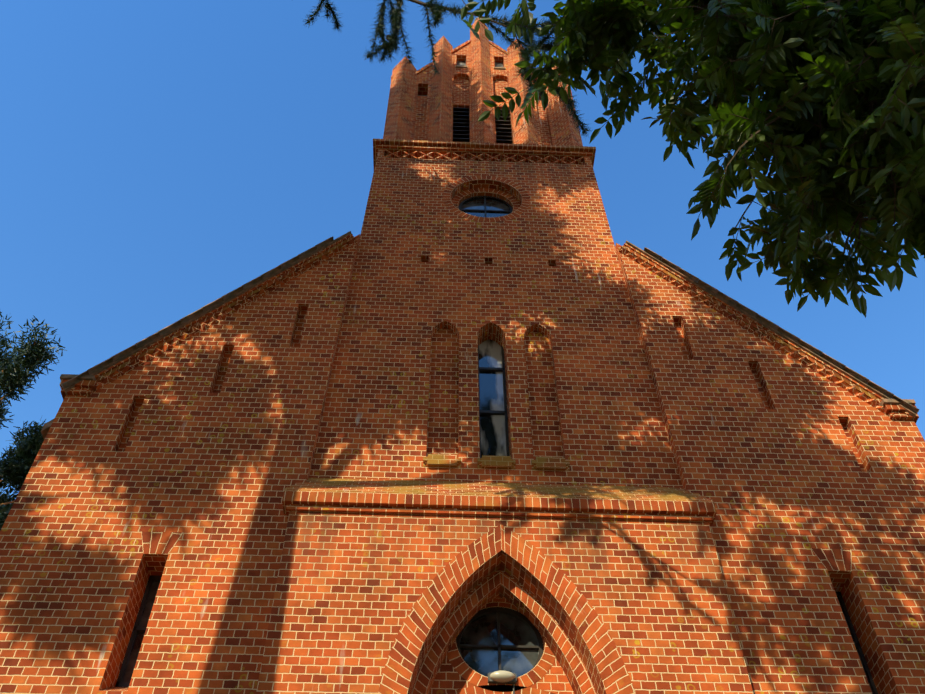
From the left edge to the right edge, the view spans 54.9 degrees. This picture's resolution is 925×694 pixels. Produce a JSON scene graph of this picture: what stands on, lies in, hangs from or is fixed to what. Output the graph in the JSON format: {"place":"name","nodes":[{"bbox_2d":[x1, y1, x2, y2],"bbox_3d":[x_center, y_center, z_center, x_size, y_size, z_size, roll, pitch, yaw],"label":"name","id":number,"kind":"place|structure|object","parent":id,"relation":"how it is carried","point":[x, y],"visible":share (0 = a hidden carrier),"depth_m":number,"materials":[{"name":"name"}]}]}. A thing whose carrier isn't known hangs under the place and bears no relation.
{"place":"outdoors","nodes":[
{"label":"outdoors","id":0,"kind":"place"},
{"bbox_2d":[41,418,54,438],"bbox_3d":[-2.722,7.147,19.943,5.320,6.291,21.590,2,-49,-2],"label":"roof edge","id":1,"kind":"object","parent":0,"point":[45,428],"depth_m":10.49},
{"bbox_2d":[0,0,924,498],"label":"sky","id":2,"kind":"structure","parent":0,"point":[159,158],"materials":[{"name":"blue"}]},
{"bbox_2d":[282,491,716,524],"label":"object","id":3,"kind":"object","parent":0,"point":[496,502],"visible":0.64,"depth_m":9.28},
{"bbox_2d":[286,504,712,526],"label":"portal cornice","id":4,"kind":"structure","parent":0,"point":[496,512],"depth_m":9.24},
{"bbox_2d":[538,0,924,317],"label":"broadleaf branches","id":5,"kind":"object","parent":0,"point":[832,122],"visible":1,"depth_m":4.95,"materials":[{"name":"green plant"}]},
{"label":"ground","id":6,"kind":"structure","parent":0,"visible":0},
{"bbox_2d":[0,312,67,529],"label":"pine tree","id":7,"kind":"object","parent":6,"relation":"on","point":[14,469],"visible":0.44,"depth_m":23.85,"materials":[{"name":"green plant"}]},
{"bbox_2d":[0,234,924,693],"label":"gable wall","id":8,"kind":"structure","parent":6,"relation":"on","point":[204,442],"depth_m":9.54,"materials":[{"name":"brick"}]},
{"bbox_2d":[59,379,95,399],"bbox_3d":[-4.564,0.669,10.697,0.400,0.170,0.590,2,-49,-2],"label":"eave kneeler","id":9,"kind":"object","parent":8,"relation":"attached to","point":[90,385],"visible":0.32,"depth_m":10.51,"materials":[{"name":"brick"}]},
{"bbox_2d":[60,374,95,379],"bbox_3d":[-4.589,0.581,10.774,0.390,0.059,0.620,2,-49,-2],"label":"eave kneeler cap","id":10,"kind":"object","parent":9,"relation":"on","point":[71,376],"visible":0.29,"depth_m":10.56,"materials":[{"name":"grey stone"}]},
{"bbox_2d":[115,575,161,686],"bbox_3d":[-3.073,2.786,8.622,0.250,1.320,0.040,2,-49,-2],"label":"gable window frame","id":11,"kind":"object","parent":8,"relation":"in","point":[137,628],"visible":0.4,"depth_m":8.65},
{"bbox_2d":[122,582,159,681],"bbox_3d":[-3.075,2.823,8.641,0.280,1.500,0.040,2,-49,-2],"label":"gable window glass","id":12,"kind":"object","parent":11,"relation":"in","point":[133,656],"depth_m":8.63,"materials":[{"name":"black glass"}]},
{"bbox_2d":[141,531,182,553],"bbox_3d":[-3.057,1.974,8.973,0.430,0.270,0.001,2,-49,-2],"label":"window lintel","id":13,"kind":"structure","parent":8,"relation":"in","point":[159,542],"depth_m":8.98,"materials":[{"name":"brick"}]},
{"bbox_2d":[71,234,352,390],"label":"molding","id":14,"kind":"structure","parent":8,"relation":"attached to","point":[212,312],"depth_m":11.70,"materials":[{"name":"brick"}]},
{"bbox_2d":[64,231,350,394],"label":"verge tiles","id":15,"kind":"object","parent":14,"relation":"attached to","point":[69,387],"visible":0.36,"depth_m":11.61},
{"bbox_2d":[61,236,333,388],"bbox_3d":[-3.287,-0.563,11.683,2.828,3.270,0.081,2,-49,-2],"label":"roof edge","id":16,"kind":"object","parent":15,"relation":"attached to","point":[182,320],"visible":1,"depth_m":11.52,"materials":[{"name":"brick"}]},
{"bbox_2d":[75,236,355,395],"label":"cornice","id":17,"kind":"structure","parent":8,"relation":"attached to","point":[197,325],"depth_m":11.70,"materials":[{"name":"brick"}]},
{"bbox_2d":[83,239,357,396],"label":"brick dentils","id":18,"kind":"object","parent":8,"relation":"attached to","point":[184,336],"visible":0.98,"depth_m":11.64,"materials":[{"name":"brick"}]},
{"bbox_2d":[619,248,896,419],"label":"brick dentils","id":19,"kind":"object","parent":8,"relation":"attached to","point":[786,350],"visible":0.96,"depth_m":11.84,"materials":[{"name":"brick"}]},
{"bbox_2d":[621,245,905,419],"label":"cornice","id":20,"kind":"structure","parent":8,"relation":"attached to","point":[783,343],"depth_m":11.91,"materials":[{"name":"brick"}]},
{"bbox_2d":[624,243,908,414],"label":"molding","id":21,"kind":"structure","parent":8,"relation":"attached to","point":[766,329],"depth_m":11.91,"materials":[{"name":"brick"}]},
{"bbox_2d":[625,241,915,419],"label":"verge tiles","id":22,"kind":"object","parent":21,"relation":"attached to","point":[884,396],"visible":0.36,"depth_m":11.84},
{"bbox_2d":[644,247,918,413],"bbox_3d":[4.077,-0.335,11.881,2.828,3.270,0.081,2,-49,-2],"label":"roof edge","id":23,"kind":"object","parent":22,"relation":"attached to","point":[794,338],"visible":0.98,"depth_m":11.74,"materials":[{"name":"tile"}]},
{"bbox_2d":[811,548,851,570],"bbox_3d":[3.837,2.188,9.158,0.430,0.270,0.001,2,-49,-2],"label":"window lintel","id":24,"kind":"structure","parent":8,"relation":"attached to","point":[835,559],"depth_m":9.17,"materials":[{"name":"brick"}]},
{"bbox_2d":[835,592,877,693],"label":"gable window frame","id":25,"kind":"object","parent":8,"relation":"attached to","point":[857,645],"visible":0.41,"depth_m":8.85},
{"bbox_2d":[838,599,872,693],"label":"gable window glass","id":26,"kind":"object","parent":25,"relation":"in","point":[856,649],"depth_m":8.83,"materials":[{"name":"black glass"}]},
{"bbox_2d":[884,404,918,422],"bbox_3d":[5.312,0.975,10.963,0.370,0.170,0.590,2,-49,-2],"label":"eave kneeler","id":27,"kind":"object","parent":8,"relation":"attached to","point":[890,409],"visible":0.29,"depth_m":10.77,"materials":[{"name":"brick"}]},
{"bbox_2d":[879,399,915,405],"bbox_3d":[5.303,0.887,11.040,0.390,0.059,0.620,2,-49,-2],"label":"eave kneeler cap","id":28,"kind":"object","parent":27,"relation":"on","point":[895,401],"visible":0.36,"depth_m":10.83,"materials":[{"name":"beige stone"}]},
{"bbox_2d":[256,511,752,693],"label":"portal block","id":29,"kind":"structure","parent":6,"relation":"on","point":[350,588],"depth_m":8.56,"materials":[{"name":"brick"}]},
{"bbox_2d":[378,525,501,693],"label":"arch","id":30,"kind":"structure","parent":29,"relation":"attached to","point":[452,576],"depth_m":8.38,"materials":[{"name":"brick"}]},
{"bbox_2d":[412,571,499,693],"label":"arch","id":31,"kind":"structure","parent":29,"relation":"attached to","point":[467,605],"depth_m":8.55,"materials":[{"name":"brick"}]},
{"bbox_2d":[442,685,554,693],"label":"door arch","id":32,"kind":"structure","parent":29,"relation":"attached to","point":[479,690],"depth_m":8.34,"materials":[{"name":"orange brick"}]},
{"bbox_2d":[284,478,713,501],"bbox_3d":[0.391,1.559,9.636,4.520,0.459,0.385,2,-49,-2],"label":"ledge","id":33,"kind":"object","parent":29,"relation":"on","point":[494,489],"visible":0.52,"depth_m":9.59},
{"bbox_2d":[456,607,543,670],"bbox_3d":[0.367,2.989,8.878,0.900,0.900,0.040,2,-49,-2],"label":"window frame","id":34,"kind":"object","parent":29,"relation":"attached to","point":[521,617],"visible":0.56,"depth_m":8.94,"materials":[{"name":"black metal"}]},
{"bbox_2d":[460,613,538,676],"bbox_3d":[0.366,3.012,8.898,0.920,0.920,0.020,2,-49,-2],"label":"window pane","id":35,"kind":"structure","parent":34,"relation":"in","point":[513,631],"depth_m":8.93,"materials":[{"name":"glass"}]},
{"bbox_2d":[447,596,555,691],"bbox_3d":[0.374,2.859,8.765,1.134,1.134,0.001,2,-49,-2],"label":"round window surround","id":36,"kind":"object","parent":29,"relation":"attached to","point":[534,675],"visible":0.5,"depth_m":8.48,"materials":[{"name":"brick"}]},
{"bbox_2d":[488,670,516,693],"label":"lamp","id":37,"kind":"object","parent":29,"relation":"attached to","point":[502,677],"visible":1,"depth_m":8.37,"materials":[{"name":"white glass"}]},
{"bbox_2d":[500,571,595,693],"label":"arch","id":38,"kind":"structure","parent":29,"relation":"attached to","point":[538,610],"depth_m":8.59,"materials":[{"name":"brick"}]},
{"bbox_2d":[501,525,634,693],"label":"arch","id":39,"kind":"structure","parent":29,"relation":"attached to","point":[556,582],"depth_m":8.44,"materials":[{"name":"brick"}]},
{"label":"broadleaf tree","id":40,"kind":"object","parent":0,"visible":0},
{"bbox_2d":[460,0,702,143],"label":"leafy twigs","id":41,"kind":"object","parent":40,"relation":"on","point":[567,64],"visible":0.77,"depth_m":6.38,"materials":[{"name":"green plant"}]},
{"bbox_3d":[-1.948,-3.968,6.872,8.025,19.147,4.462,2,-49,-2],"label":"pine tree trunk","id":42,"kind":"object","parent":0,"visible":0},
{"bbox_2d":[301,0,592,140],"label":"pine twig","id":43,"kind":"object","parent":42,"relation":"attached to","point":[437,10],"visible":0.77,"depth_m":8.55,"materials":[{"name":"green plant"}]},
{"bbox_3d":[-0.069,12.379,14.258,10.140,9.840,21.370,2,-49,-2],"label":"nave","id":44,"kind":"object","parent":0,"visible":0},
{"bbox_2d":[309,149,682,487],"bbox_3d":[0.309,0.621,13.750,4.214,8.300,3.700,2,-49,-2],"label":"tower shaft","id":45,"kind":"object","parent":44,"relation":"on","point":[439,291],"visible":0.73,"depth_m":11.82,"materials":[{"name":"brick"}]},
{"bbox_2d":[423,454,460,467],"bbox_3d":[-0.230,1.312,10.103,0.430,0.150,0.115,2,-49,-2],"label":"window sill","id":46,"kind":"structure","parent":45,"relation":"attached to","point":[443,460],"depth_m":10.05,"materials":[{"name":"brick"}]},
{"bbox_2d":[384,149,584,164],"bbox_3d":[0.382,-3.250,15.486,3.547,0.296,0.127,2,-49,-2],"label":"decorative frieze","id":47,"kind":"object","parent":45,"relation":"attached to","point":[469,156],"visible":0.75,"depth_m":15.47,"materials":[{"name":"brick"}]},
{"bbox_2d":[376,144,592,161],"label":"tower cornice","id":48,"kind":"structure","parent":45,"relation":"on","point":[485,150],"depth_m":15.54,"materials":[{"name":"brick"}]},
{"bbox_2d":[373,139,595,167],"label":"tower cornice","id":49,"kind":"structure","parent":48,"relation":"on","point":[485,145],"depth_m":15.56,"materials":[{"name":"brick"}]},
{"bbox_2d":[383,57,416,139],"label":"bell pier","id":50,"kind":"structure","parent":49,"relation":"on","point":[399,118],"depth_m":16.96,"materials":[{"name":"brick"}]},
{"bbox_2d":[428,36,452,140],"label":"bell pier","id":51,"kind":"structure","parent":49,"relation":"on","point":[439,128],"depth_m":17.32,"materials":[{"name":"brick"}]},
{"bbox_2d":[470,18,494,142],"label":"bell pier","id":52,"kind":"structure","parent":49,"relation":"on","point":[481,90],"depth_m":17.72,"materials":[{"name":"brick"}]},
{"bbox_2d":[411,43,555,144],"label":"wall","id":53,"kind":"structure","parent":49,"relation":"on","point":[461,87],"depth_m":17.71,"materials":[{"name":"brick"}]},
{"bbox_2d":[391,40,508,78],"bbox_3d":[0.367,-5.850,19.035,3.669,2.068,0.595,2,-49,-2],"label":"coping","id":54,"kind":"object","parent":53,"relation":"on","point":[422,69],"visible":0.19,"depth_m":19.24,"materials":[{"name":"brick"}]},
{"bbox_2d":[456,65,505,69],"bbox_3d":[0.377,-5.802,18.633,1.040,0.059,0.130,2,-49,-2],"label":"window sill","id":55,"kind":"structure","parent":53,"relation":"attached to","point":[462,66],"depth_m":18.58,"materials":[{"name":"grey stone"}]},
{"bbox_2d":[453,108,512,143],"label":"louvers","id":56,"kind":"object","parent":53,"relation":"in","point":[461,131],"visible":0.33,"depth_m":16.98,"materials":[{"name":"black wood"}]},
{"bbox_2d":[507,40,538,144],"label":"bell pier","id":57,"kind":"structure","parent":49,"relation":"on","point":[525,132],"depth_m":17.04,"materials":[{"name":"brick"}]},
{"bbox_2d":[546,66,582,145],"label":"bell pier","id":58,"kind":"structure","parent":49,"relation":"on","point":[566,133],"depth_m":16.56,"materials":[{"name":"brick"}]},
{"bbox_3d":[0.296,-3.533,19.016,3.620,5.100,2.900,2,-49,-2],"label":"bell","id":59,"kind":"object","parent":49,"relation":"on","visible":0},
{"bbox_2d":[418,61,540,99],"bbox_3d":[0.370,-5.495,18.523,2.560,1.870,0.130,2,-49,-2],"label":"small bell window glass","id":60,"kind":"object","parent":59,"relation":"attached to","point":[497,64],"visible":0.06,"depth_m":19.07,"materials":[{"name":"black glass"}]},
{"bbox_2d":[458,196,512,216],"bbox_3d":[0.375,-2.231,14.583,0.904,0.904,0.025,2,-49,-2],"label":"window frame","id":61,"kind":"object","parent":45,"relation":"attached to","point":[485,210],"visible":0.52,"depth_m":14.59,"materials":[{"name":"black metal"}]},
{"bbox_2d":[460,197,510,216],"bbox_3d":[0.374,-2.214,14.597,0.940,0.940,0.020,2,-49,-2],"label":"tower oculus glass","id":62,"kind":"object","parent":61,"relation":"in","point":[491,203],"visible":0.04,"depth_m":14.70,"materials":[{"name":"blue glass"}]},
{"bbox_2d":[451,188,520,212],"bbox_3d":[0.378,-2.296,14.527,1.156,1.156,0.001,2,-49,-2],"label":"tower oculus ring","id":63,"kind":"object","parent":45,"relation":"attached to","point":[455,200],"visible":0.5,"depth_m":14.79,"materials":[{"name":"brick"}]},
{"bbox_2d":[443,175,529,221],"bbox_3d":[0.385,-2.416,14.422,1.414,1.414,0.001,2,-49,-2],"label":"window surround","id":64,"kind":"object","parent":45,"relation":"attached to","point":[522,208],"visible":1,"depth_m":14.36,"materials":[{"name":"brick"}]},
{"bbox_2d":[478,344,509,457],"bbox_3d":[0.373,0.710,11.256,0.370,2.380,0.040,2,-49,-2],"label":"window frame","id":65,"kind":"object","parent":45,"relation":"attached to","point":[489,412],"visible":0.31,"depth_m":11.22,"materials":[{"name":"black metal"}]},
{"bbox_2d":[479,339,506,457],"bbox_3d":[0.372,0.677,11.347,0.400,2.400,0.030,2,-49,-2],"label":"window pane","id":66,"kind":"structure","parent":65,"relation":"in","point":[493,435],"depth_m":11.32,"materials":[{"name":"blue glass"}]},
{"bbox_2d":[477,455,515,468],"bbox_3d":[0.385,1.331,10.120,0.430,0.150,0.115,2,-49,-2],"label":"window sill","id":67,"kind":"structure","parent":45,"relation":"attached to","point":[494,462],"depth_m":10.07,"materials":[{"name":"brick"}]},
{"bbox_2d":[531,457,569,470],"bbox_3d":[0.999,1.350,10.136,0.430,0.150,0.115,2,-49,-2],"label":"window sill","id":68,"kind":"structure","parent":45,"relation":"attached to","point":[551,463],"depth_m":10.09,"materials":[{"name":"brick"}]}
]}

